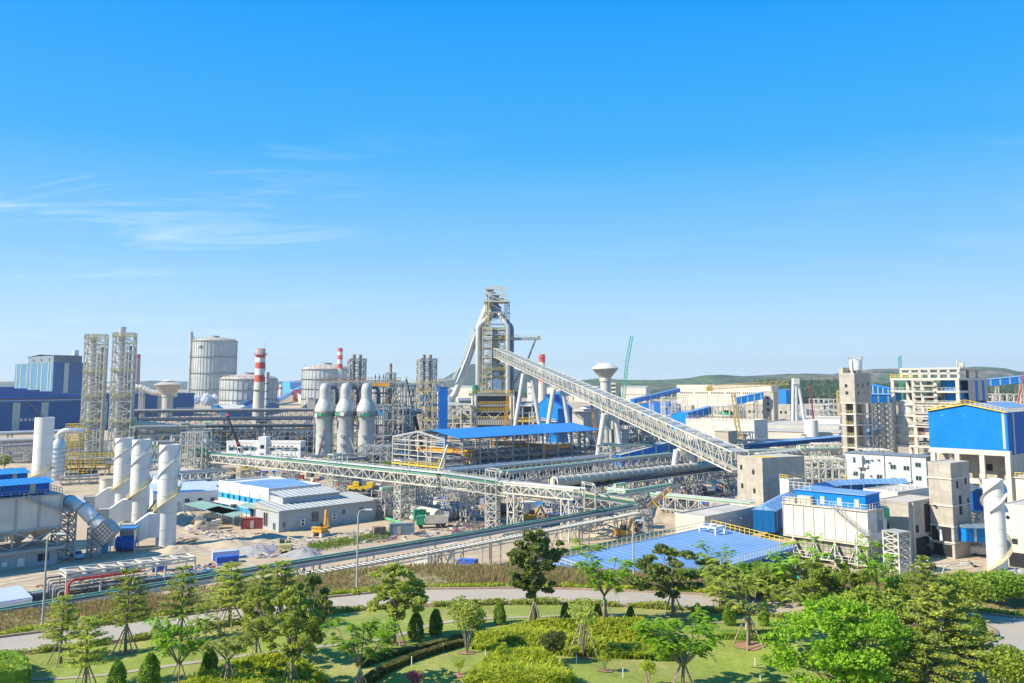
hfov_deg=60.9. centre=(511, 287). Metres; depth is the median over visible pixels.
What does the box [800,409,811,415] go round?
plant shed
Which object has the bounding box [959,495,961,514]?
window
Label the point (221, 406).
factory hall
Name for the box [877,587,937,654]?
shade tree
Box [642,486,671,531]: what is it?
steel chute
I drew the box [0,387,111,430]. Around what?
rolling hall
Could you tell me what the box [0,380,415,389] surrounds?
hill horizon
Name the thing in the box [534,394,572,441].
pump house
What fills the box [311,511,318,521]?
window
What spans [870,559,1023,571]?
dirt track
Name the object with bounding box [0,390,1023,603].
ground
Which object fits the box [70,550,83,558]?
parked car
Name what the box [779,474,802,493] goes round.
concrete annex
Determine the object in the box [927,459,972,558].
transfer tower
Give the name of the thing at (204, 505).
sunshade canopy
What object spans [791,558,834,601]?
shade tree
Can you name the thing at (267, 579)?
broadleaf tree
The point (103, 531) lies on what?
flue duct
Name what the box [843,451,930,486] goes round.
control building
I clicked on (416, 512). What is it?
green hopper
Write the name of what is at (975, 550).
parked van
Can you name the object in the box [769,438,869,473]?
yard paving
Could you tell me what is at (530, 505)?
container
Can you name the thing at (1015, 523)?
concrete building
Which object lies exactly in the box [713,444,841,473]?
pipe rack
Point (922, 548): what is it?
doorway
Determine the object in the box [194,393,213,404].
steam
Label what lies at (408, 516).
pipe section
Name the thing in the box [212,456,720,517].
stored material
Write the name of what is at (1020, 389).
mobile crane
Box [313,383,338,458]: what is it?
hot blast stove
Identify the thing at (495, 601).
roadside plants
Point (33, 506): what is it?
dust collector
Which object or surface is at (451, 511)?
pipe section
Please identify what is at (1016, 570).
sand heap
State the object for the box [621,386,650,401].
factory hall
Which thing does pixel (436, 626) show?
clipped shrub
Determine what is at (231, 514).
sunshade canopy
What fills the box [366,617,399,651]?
flame tree
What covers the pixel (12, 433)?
gas pipe
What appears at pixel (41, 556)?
window
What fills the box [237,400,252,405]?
factory hall
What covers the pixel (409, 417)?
process structure
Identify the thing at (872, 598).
tree
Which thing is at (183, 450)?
pipe rack
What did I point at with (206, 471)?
pipe rack
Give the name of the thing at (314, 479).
stored material
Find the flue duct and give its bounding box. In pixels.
[63,495,121,557]
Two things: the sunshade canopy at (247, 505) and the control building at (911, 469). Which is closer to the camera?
the sunshade canopy at (247, 505)
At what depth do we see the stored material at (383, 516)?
276.14 m
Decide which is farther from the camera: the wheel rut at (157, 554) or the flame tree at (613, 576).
the wheel rut at (157, 554)
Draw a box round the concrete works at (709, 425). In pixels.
[685,415,767,453]
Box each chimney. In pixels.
[28,417,54,489]
[72,350,78,355]
[84,437,134,510]
[97,439,152,522]
[120,444,181,546]
[133,354,140,392]
[251,348,265,438]
[279,385,282,395]
[336,348,342,405]
[538,354,545,402]
[979,478,1012,573]
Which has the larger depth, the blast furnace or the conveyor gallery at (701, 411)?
the conveyor gallery at (701, 411)
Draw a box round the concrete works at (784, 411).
[745,404,798,419]
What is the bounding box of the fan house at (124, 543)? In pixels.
[102,526,139,552]
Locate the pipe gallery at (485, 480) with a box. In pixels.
[193,444,636,530]
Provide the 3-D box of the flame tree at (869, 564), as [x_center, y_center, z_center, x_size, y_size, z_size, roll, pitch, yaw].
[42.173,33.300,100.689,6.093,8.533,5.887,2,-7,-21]
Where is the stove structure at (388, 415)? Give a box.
[313,381,406,454]
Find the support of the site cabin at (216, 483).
on the ground at (145, 545)
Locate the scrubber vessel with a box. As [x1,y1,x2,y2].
[51,428,84,480]
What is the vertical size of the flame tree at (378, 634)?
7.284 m
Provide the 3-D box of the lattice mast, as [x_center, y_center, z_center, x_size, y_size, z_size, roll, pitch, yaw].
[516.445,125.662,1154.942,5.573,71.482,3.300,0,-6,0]
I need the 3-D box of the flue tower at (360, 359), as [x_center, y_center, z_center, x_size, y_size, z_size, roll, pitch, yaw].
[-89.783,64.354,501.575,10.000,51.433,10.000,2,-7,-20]
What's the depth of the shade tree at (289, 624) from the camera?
73.11 m
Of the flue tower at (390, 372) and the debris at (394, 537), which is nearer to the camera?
the debris at (394, 537)
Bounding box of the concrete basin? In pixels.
[99,477,112,492]
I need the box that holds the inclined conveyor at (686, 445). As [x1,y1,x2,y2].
[493,348,748,492]
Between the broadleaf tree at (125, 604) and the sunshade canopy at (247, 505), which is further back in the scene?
the sunshade canopy at (247, 505)
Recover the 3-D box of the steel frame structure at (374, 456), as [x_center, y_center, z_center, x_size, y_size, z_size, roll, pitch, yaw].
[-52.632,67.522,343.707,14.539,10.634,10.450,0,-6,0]
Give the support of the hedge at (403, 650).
on the lawn at (732, 664)
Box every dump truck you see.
[416,514,447,528]
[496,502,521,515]
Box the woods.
[492,379,1023,400]
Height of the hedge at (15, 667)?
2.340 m
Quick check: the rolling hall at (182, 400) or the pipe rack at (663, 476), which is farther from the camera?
the rolling hall at (182, 400)
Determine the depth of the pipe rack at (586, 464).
271.24 m
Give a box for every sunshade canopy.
[183,501,240,526]
[205,507,245,527]
[238,502,254,517]
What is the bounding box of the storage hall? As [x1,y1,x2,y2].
[553,520,796,571]
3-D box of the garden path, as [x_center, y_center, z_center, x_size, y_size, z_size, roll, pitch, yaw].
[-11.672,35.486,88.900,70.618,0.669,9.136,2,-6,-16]
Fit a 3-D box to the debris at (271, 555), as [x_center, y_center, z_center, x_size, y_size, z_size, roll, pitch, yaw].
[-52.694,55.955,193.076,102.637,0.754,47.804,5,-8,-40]
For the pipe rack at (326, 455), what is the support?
on the yard paving at (544, 481)
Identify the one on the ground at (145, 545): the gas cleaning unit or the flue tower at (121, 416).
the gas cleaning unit
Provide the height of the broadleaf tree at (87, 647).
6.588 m
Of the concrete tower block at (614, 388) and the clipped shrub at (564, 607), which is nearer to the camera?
the clipped shrub at (564, 607)
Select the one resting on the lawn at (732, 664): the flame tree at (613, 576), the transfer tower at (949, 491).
the flame tree at (613, 576)
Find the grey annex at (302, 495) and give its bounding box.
[270,486,340,503]
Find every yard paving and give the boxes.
[0,440,106,462]
[124,429,332,462]
[311,444,735,516]
[451,509,566,535]
[554,482,736,526]
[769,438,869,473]
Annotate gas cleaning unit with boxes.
[65,423,114,475]
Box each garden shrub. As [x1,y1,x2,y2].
[405,670,424,682]
[454,659,464,674]
[495,642,507,654]
[539,629,565,654]
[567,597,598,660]
[596,650,611,669]
[638,659,656,682]
[704,566,749,597]
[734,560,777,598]
[762,562,808,592]
[883,573,926,597]
[935,569,994,615]
[976,568,1023,605]
[976,643,1023,682]
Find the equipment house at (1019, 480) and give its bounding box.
[1013,472,1023,499]
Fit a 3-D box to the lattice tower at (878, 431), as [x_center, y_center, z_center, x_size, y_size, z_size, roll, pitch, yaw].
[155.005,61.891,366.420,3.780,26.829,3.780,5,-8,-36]
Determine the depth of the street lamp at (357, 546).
111.94 m
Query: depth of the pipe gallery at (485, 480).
226.51 m
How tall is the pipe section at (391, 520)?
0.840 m
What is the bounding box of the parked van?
[970,545,985,555]
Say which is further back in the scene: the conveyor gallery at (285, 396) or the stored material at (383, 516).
the conveyor gallery at (285, 396)
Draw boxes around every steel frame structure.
[131,433,210,454]
[150,448,158,468]
[179,431,211,480]
[205,429,260,450]
[266,429,315,452]
[358,444,398,473]
[529,414,538,440]
[541,442,575,457]
[570,428,604,460]
[613,411,637,448]
[629,427,660,446]
[662,397,685,427]
[679,439,705,460]
[695,443,743,461]
[702,406,744,417]
[738,431,757,442]
[804,456,846,485]
[809,399,839,415]
[810,442,841,460]
[858,448,892,452]
[988,394,1021,403]
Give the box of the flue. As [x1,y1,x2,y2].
[263,372,269,435]
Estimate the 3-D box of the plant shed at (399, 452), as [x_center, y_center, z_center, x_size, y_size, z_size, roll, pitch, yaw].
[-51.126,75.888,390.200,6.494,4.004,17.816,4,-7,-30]
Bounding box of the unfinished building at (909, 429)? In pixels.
[890,360,987,459]
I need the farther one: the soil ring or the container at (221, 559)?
the container at (221, 559)
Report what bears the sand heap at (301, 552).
on the ground at (145, 545)
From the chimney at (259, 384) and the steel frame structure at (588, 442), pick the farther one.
the chimney at (259, 384)
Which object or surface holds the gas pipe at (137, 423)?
attached to the flue tower at (121, 416)
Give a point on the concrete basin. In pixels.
(105, 482)
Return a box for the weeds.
[306,528,798,569]
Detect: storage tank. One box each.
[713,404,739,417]
[804,420,818,447]
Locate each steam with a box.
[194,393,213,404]
[202,394,217,403]
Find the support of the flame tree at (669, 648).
on the lawn at (732, 664)
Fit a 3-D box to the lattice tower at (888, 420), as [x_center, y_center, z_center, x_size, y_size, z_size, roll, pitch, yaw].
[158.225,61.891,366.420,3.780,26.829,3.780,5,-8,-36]
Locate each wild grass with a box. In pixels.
[0,562,1023,631]
[668,565,1023,582]
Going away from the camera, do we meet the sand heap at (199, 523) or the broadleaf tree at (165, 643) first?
the broadleaf tree at (165, 643)
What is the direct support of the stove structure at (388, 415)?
on the yard paving at (544, 481)
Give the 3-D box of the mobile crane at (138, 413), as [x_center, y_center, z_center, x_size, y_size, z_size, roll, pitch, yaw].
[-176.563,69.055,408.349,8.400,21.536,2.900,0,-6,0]
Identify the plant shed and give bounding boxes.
[395,451,407,462]
[579,406,598,408]
[686,405,693,409]
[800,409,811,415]
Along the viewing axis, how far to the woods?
1591.46 m
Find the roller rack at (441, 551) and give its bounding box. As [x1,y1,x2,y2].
[252,511,644,581]
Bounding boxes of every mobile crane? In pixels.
[123,500,155,522]
[134,412,139,438]
[225,413,257,471]
[313,428,326,458]
[347,478,373,491]
[348,435,366,462]
[404,375,430,449]
[590,402,609,463]
[809,386,813,418]
[1017,371,1023,403]
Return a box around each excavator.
[191,515,220,529]
[277,531,292,553]
[311,510,331,536]
[521,505,546,522]
[613,519,639,539]
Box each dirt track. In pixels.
[0,520,417,585]
[176,532,327,544]
[430,504,661,550]
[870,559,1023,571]
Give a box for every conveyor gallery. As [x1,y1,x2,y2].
[277,386,300,402]
[555,387,575,408]
[611,436,682,469]
[630,388,679,418]
[683,406,711,419]
[736,391,763,418]
[738,435,841,453]
[752,478,909,532]
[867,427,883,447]
[871,383,900,399]
[871,393,890,402]
[958,523,985,541]
[970,483,985,544]
[987,375,1023,403]
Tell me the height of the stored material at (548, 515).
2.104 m
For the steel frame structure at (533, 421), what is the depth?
526.21 m
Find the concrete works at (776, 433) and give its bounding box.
[768,428,840,447]
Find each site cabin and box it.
[0,586,31,608]
[148,481,218,510]
[151,475,157,482]
[209,481,218,487]
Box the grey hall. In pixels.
[254,492,378,531]
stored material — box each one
[150,456,726,524]
[150,466,724,519]
[204,460,736,518]
[207,464,733,526]
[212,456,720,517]
[217,460,736,505]
[228,465,727,521]
[234,460,723,518]
[244,468,727,518]
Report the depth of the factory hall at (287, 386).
2739.82 m
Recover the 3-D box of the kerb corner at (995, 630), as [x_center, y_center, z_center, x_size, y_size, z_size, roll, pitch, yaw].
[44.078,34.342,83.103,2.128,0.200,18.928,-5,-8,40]
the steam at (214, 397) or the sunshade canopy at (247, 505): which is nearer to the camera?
the sunshade canopy at (247, 505)
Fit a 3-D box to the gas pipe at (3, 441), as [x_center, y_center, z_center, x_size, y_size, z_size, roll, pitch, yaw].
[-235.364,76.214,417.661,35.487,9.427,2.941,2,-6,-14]
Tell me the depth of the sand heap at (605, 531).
201.06 m
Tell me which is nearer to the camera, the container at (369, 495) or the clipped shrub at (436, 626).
the clipped shrub at (436, 626)
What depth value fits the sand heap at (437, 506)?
236.49 m
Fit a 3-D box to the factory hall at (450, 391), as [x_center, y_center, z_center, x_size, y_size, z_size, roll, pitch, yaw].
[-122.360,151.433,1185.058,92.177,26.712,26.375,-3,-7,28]
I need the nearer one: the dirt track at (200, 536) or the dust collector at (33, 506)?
the dust collector at (33, 506)
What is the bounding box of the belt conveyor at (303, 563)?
[0,504,639,613]
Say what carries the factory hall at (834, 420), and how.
on the yard paving at (868, 441)
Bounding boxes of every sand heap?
[149,545,203,555]
[176,511,215,528]
[183,515,224,529]
[195,537,257,550]
[234,544,277,556]
[248,533,293,542]
[278,546,322,558]
[429,504,441,508]
[587,518,653,539]
[622,505,674,523]
[1003,567,1023,575]
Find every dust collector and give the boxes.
[0,468,30,542]
[0,476,68,570]
[781,481,889,568]
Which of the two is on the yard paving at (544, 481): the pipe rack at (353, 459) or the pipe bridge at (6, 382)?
the pipe rack at (353, 459)
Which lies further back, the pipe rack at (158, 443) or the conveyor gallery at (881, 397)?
the conveyor gallery at (881, 397)
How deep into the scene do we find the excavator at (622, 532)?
196.68 m
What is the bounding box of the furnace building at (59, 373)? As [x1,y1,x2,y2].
[14,355,88,394]
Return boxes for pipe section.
[385,517,401,522]
[397,503,443,514]
[401,513,424,522]
[428,500,450,504]
[440,502,467,520]
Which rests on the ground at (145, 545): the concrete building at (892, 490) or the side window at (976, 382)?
the concrete building at (892, 490)
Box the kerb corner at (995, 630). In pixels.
[962,624,998,654]
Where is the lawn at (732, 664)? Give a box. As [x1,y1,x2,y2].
[27,605,992,682]
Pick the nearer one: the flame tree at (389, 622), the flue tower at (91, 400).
the flame tree at (389, 622)
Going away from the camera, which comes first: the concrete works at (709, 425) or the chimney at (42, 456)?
the chimney at (42, 456)
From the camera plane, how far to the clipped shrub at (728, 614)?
93.28 m
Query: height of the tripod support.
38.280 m
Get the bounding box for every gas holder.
[187,332,237,405]
[218,372,278,403]
[300,363,351,408]
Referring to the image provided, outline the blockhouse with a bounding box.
[150,462,200,481]
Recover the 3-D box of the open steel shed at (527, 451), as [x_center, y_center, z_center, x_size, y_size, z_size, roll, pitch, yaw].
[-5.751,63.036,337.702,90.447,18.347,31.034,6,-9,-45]
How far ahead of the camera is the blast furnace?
561.93 m
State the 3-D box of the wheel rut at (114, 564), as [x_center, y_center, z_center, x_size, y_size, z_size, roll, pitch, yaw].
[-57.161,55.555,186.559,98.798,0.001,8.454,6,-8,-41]
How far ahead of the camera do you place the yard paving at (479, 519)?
219.39 m
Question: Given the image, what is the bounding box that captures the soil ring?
[115,632,761,677]
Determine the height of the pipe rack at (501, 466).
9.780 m
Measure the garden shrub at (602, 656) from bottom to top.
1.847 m
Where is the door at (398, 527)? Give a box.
[397,526,400,533]
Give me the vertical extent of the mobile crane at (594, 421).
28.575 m
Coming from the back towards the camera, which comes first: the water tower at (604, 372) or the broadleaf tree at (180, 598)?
the water tower at (604, 372)
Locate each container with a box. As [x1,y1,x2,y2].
[152,562,166,572]
[210,549,239,560]
[215,554,238,563]
[241,517,262,528]
[363,493,377,496]
[372,525,385,534]
[389,522,414,534]
[413,555,431,565]
[457,558,477,565]
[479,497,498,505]
[520,501,537,511]
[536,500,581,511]
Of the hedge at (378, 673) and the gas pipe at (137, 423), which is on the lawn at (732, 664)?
the hedge at (378, 673)
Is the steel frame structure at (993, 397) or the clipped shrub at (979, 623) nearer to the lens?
the clipped shrub at (979, 623)
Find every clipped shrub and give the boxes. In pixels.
[106,659,127,682]
[136,652,161,682]
[200,647,218,669]
[407,613,424,639]
[428,608,443,634]
[468,599,481,626]
[493,602,506,623]
[530,606,538,620]
[560,602,570,617]
[593,604,602,617]
[626,606,634,616]
[692,602,702,621]
[722,603,736,624]
[757,604,769,624]
[968,613,989,644]
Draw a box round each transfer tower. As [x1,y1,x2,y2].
[736,453,804,505]
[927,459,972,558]
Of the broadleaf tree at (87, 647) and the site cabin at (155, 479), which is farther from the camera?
the site cabin at (155, 479)
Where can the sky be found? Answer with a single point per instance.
(722, 187)
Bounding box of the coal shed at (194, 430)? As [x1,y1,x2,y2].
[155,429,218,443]
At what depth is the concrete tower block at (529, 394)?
1280.66 m
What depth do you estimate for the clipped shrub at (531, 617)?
93.56 m
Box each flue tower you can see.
[79,334,108,456]
[107,327,137,456]
[346,355,366,441]
[385,363,396,437]
[416,355,437,443]
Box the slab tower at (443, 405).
[438,378,447,445]
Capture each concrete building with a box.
[863,484,928,497]
[880,494,934,559]
[1005,499,1023,567]
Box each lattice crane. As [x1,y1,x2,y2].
[622,336,632,409]
[706,380,788,453]
[836,391,840,415]
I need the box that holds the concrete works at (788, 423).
[768,416,868,429]
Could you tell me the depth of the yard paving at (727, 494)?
272.12 m
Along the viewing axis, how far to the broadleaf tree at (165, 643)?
73.63 m
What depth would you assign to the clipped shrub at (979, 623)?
85.34 m
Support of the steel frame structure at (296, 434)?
on the yard paving at (310, 452)
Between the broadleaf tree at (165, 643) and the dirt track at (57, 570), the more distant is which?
the dirt track at (57, 570)
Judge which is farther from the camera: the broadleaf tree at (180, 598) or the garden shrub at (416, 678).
the broadleaf tree at (180, 598)
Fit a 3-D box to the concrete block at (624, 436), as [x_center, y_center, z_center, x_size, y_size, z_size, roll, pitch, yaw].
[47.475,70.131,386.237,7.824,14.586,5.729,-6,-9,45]
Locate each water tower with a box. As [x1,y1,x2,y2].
[154,380,182,416]
[592,363,617,455]
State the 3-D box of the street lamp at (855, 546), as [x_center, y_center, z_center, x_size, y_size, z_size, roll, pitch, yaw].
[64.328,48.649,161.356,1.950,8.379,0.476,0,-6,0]
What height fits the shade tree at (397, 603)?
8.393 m
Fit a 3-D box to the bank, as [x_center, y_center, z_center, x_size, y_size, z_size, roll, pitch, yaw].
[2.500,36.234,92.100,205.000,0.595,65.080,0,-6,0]
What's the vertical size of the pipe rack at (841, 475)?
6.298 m
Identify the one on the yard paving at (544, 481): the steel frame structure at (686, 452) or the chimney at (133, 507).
the steel frame structure at (686, 452)
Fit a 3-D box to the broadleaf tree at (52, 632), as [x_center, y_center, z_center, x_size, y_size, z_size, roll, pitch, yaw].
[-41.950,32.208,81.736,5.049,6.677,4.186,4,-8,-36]
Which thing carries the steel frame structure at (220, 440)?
on the yard paving at (310, 452)
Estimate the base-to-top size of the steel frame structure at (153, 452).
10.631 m
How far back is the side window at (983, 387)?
371.19 m
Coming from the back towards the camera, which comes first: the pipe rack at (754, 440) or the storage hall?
the pipe rack at (754, 440)
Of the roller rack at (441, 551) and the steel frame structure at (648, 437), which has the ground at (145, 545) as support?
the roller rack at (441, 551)
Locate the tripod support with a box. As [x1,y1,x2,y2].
[791,378,805,420]
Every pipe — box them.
[0,428,92,454]
[0,436,62,456]
[103,383,177,417]
[110,417,182,432]
[388,408,421,449]
[550,461,716,511]
[754,449,801,455]
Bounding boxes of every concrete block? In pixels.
[571,411,596,446]
[608,429,629,457]
[715,430,737,460]
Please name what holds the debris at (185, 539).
on the ground at (145, 545)
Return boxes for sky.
[0,0,1023,382]
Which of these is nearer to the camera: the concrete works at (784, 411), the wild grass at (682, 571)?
the wild grass at (682, 571)
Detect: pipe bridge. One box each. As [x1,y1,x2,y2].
[0,379,13,386]
[0,443,32,461]
[60,471,99,485]
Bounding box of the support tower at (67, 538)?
[50,509,76,561]
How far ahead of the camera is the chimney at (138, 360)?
1154.37 m
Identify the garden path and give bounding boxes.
[31,614,726,679]
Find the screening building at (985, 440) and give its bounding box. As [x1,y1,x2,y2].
[927,400,1023,502]
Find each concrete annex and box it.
[675,503,756,532]
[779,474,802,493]
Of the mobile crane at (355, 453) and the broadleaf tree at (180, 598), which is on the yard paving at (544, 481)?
the mobile crane at (355, 453)
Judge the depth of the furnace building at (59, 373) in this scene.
1058.34 m
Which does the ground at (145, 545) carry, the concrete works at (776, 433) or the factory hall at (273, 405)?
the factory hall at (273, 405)
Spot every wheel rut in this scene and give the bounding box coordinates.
[0,521,410,578]
[1,523,415,581]
[1,537,343,582]
[4,532,363,578]
[176,536,317,543]
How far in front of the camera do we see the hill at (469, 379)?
2910.42 m
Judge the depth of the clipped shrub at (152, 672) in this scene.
72.83 m
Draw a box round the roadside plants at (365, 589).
[0,581,1023,634]
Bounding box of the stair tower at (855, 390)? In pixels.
[839,357,873,463]
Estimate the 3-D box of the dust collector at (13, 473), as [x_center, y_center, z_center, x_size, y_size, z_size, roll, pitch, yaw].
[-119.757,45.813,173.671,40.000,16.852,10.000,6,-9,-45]
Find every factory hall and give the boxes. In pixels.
[211,404,251,416]
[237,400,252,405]
[242,403,279,412]
[282,382,300,393]
[290,389,313,407]
[293,390,300,400]
[372,388,414,401]
[392,389,455,408]
[450,386,491,401]
[547,386,600,401]
[573,408,600,427]
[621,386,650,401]
[642,401,680,416]
[671,411,705,430]
[677,385,778,410]
[779,389,790,403]
[815,417,840,423]
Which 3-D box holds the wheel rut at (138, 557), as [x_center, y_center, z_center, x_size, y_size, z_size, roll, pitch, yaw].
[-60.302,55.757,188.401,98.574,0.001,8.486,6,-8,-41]
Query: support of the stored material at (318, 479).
on the yard paving at (544, 481)
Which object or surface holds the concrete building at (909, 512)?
on the ground at (145, 545)
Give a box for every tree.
[0,454,13,465]
[35,593,91,667]
[56,614,118,682]
[95,568,157,654]
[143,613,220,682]
[156,565,210,641]
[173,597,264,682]
[199,561,253,627]
[236,584,276,654]
[240,564,283,630]
[255,586,325,682]
[259,560,302,615]
[286,571,335,664]
[320,617,398,682]
[348,562,428,646]
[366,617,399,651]
[382,460,391,472]
[446,595,486,652]
[506,528,567,621]
[570,538,640,620]
[628,543,720,618]
[629,607,724,682]
[691,540,756,605]
[700,556,809,650]
[757,594,930,682]
[763,531,838,607]
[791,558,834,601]
[811,558,872,595]
[823,583,912,650]
[851,534,899,592]
[874,632,977,682]
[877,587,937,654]
[878,582,1005,676]
[895,555,957,609]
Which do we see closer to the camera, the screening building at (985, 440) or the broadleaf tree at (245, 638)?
the broadleaf tree at (245, 638)
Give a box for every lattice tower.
[872,402,887,451]
[881,402,894,452]
[881,528,911,573]
[971,510,985,554]
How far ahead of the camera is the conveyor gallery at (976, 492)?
185.55 m
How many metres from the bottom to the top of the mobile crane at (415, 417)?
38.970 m
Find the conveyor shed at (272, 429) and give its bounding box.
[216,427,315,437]
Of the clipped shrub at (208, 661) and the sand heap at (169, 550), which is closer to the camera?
the clipped shrub at (208, 661)
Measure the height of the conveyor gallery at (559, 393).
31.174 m
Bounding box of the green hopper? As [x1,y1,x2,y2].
[413,509,425,521]
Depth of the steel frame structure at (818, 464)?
254.94 m
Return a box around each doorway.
[916,535,931,558]
[1009,552,1023,567]
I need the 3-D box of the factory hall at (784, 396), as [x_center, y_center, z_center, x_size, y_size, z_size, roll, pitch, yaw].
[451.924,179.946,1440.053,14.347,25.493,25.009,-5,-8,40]
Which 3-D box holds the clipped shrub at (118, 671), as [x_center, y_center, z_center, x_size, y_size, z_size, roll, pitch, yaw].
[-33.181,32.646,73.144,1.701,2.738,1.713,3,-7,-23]
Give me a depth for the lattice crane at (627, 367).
1156.16 m
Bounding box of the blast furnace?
[437,287,540,438]
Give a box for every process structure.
[375,385,415,450]
[410,381,442,445]
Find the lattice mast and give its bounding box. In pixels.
[898,355,902,400]
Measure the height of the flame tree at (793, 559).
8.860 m
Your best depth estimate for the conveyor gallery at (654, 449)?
341.54 m
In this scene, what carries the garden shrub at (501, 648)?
on the lawn at (732, 664)
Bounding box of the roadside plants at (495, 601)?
[7,596,994,654]
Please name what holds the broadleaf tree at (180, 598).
on the lawn at (732, 664)
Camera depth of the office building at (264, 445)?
381.00 m
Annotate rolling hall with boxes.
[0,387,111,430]
[86,389,195,417]
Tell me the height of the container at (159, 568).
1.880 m
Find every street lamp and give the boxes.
[41,533,65,623]
[356,509,371,586]
[632,520,642,574]
[854,527,863,570]
[941,562,967,573]
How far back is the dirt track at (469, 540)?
193.02 m
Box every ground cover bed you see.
[179,649,329,682]
[461,644,578,682]
[470,614,661,659]
[639,638,686,660]
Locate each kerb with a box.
[0,587,1023,637]
[24,601,994,652]
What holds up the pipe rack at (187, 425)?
on the yard paving at (310, 452)
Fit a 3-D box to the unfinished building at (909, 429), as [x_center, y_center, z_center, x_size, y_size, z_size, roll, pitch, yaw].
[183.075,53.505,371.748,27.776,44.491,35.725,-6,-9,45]
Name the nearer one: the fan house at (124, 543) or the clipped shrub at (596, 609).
the clipped shrub at (596, 609)
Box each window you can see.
[37,552,49,561]
[263,512,267,526]
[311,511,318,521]
[877,510,882,532]
[903,466,909,470]
[915,476,921,480]
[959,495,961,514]
[975,380,978,400]
[982,380,984,399]
[1012,538,1017,543]
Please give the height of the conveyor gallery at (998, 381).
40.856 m
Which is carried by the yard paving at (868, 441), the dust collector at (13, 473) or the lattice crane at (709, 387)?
the lattice crane at (709, 387)
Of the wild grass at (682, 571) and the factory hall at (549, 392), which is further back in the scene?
the factory hall at (549, 392)
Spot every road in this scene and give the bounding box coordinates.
[0,589,1023,650]
[934,626,1023,682]
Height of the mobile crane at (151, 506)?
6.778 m
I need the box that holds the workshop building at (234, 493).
[214,476,321,516]
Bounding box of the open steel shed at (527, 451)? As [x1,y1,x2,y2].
[391,423,598,482]
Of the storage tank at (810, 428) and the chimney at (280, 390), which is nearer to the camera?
the storage tank at (810, 428)
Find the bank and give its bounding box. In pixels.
[0,566,1023,634]
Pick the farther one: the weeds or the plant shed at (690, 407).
the plant shed at (690, 407)
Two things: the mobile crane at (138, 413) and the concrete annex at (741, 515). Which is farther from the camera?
the mobile crane at (138, 413)
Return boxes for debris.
[27,523,483,585]
[34,521,506,588]
[40,522,505,589]
[42,521,513,587]
[49,518,501,588]
[49,521,509,587]
[62,521,524,586]
[80,521,517,583]
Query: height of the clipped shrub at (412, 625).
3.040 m
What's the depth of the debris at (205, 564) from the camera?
195.82 m
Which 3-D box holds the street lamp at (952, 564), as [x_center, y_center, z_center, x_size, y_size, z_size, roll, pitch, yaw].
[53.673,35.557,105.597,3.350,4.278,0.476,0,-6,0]
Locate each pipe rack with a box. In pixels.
[27,568,216,600]
[46,553,195,598]
[125,420,315,450]
[129,422,205,438]
[131,408,313,438]
[131,416,313,448]
[150,459,195,469]
[151,435,212,457]
[151,446,207,461]
[178,467,231,481]
[283,455,407,478]
[304,449,395,471]
[368,477,501,517]
[414,475,586,542]
[438,454,608,499]
[498,452,672,502]
[535,467,737,515]
[593,482,680,524]
[596,441,742,470]
[606,487,754,513]
[707,434,841,459]
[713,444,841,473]
[806,455,844,471]
[806,464,844,480]
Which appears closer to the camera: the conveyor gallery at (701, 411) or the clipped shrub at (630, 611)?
the clipped shrub at (630, 611)
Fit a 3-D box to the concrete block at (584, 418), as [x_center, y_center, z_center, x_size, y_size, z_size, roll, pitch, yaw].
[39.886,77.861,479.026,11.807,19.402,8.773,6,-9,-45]
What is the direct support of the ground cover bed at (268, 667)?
on the lawn at (732, 664)
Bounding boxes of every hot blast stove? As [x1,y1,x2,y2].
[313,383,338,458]
[334,383,359,457]
[355,383,379,456]
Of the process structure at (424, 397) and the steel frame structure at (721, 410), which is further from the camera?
the steel frame structure at (721, 410)
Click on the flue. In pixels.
(267, 376)
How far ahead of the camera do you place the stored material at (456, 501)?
259.19 m
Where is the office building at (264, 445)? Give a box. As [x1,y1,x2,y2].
[226,436,305,463]
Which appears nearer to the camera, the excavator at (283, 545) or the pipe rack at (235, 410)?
the excavator at (283, 545)
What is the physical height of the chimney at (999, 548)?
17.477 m
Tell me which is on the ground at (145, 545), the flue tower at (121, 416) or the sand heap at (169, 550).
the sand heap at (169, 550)
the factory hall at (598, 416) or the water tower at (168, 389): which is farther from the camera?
the water tower at (168, 389)
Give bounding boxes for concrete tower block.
[527,382,536,405]
[611,383,619,408]
[761,391,777,421]
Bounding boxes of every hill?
[418,364,551,391]
[559,367,1022,392]
[798,376,1022,401]
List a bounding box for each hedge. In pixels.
[0,649,31,682]
[355,633,462,667]
[361,638,464,682]
[716,629,782,640]
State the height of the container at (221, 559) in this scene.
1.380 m
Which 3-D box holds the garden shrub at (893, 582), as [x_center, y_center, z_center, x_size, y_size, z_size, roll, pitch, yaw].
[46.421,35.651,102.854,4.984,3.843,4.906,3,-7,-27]
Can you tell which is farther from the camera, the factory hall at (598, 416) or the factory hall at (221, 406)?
the factory hall at (221, 406)
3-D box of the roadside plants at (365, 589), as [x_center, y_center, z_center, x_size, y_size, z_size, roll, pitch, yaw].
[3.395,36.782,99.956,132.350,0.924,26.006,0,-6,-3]
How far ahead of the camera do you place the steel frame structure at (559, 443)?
386.93 m
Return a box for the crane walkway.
[320,377,400,440]

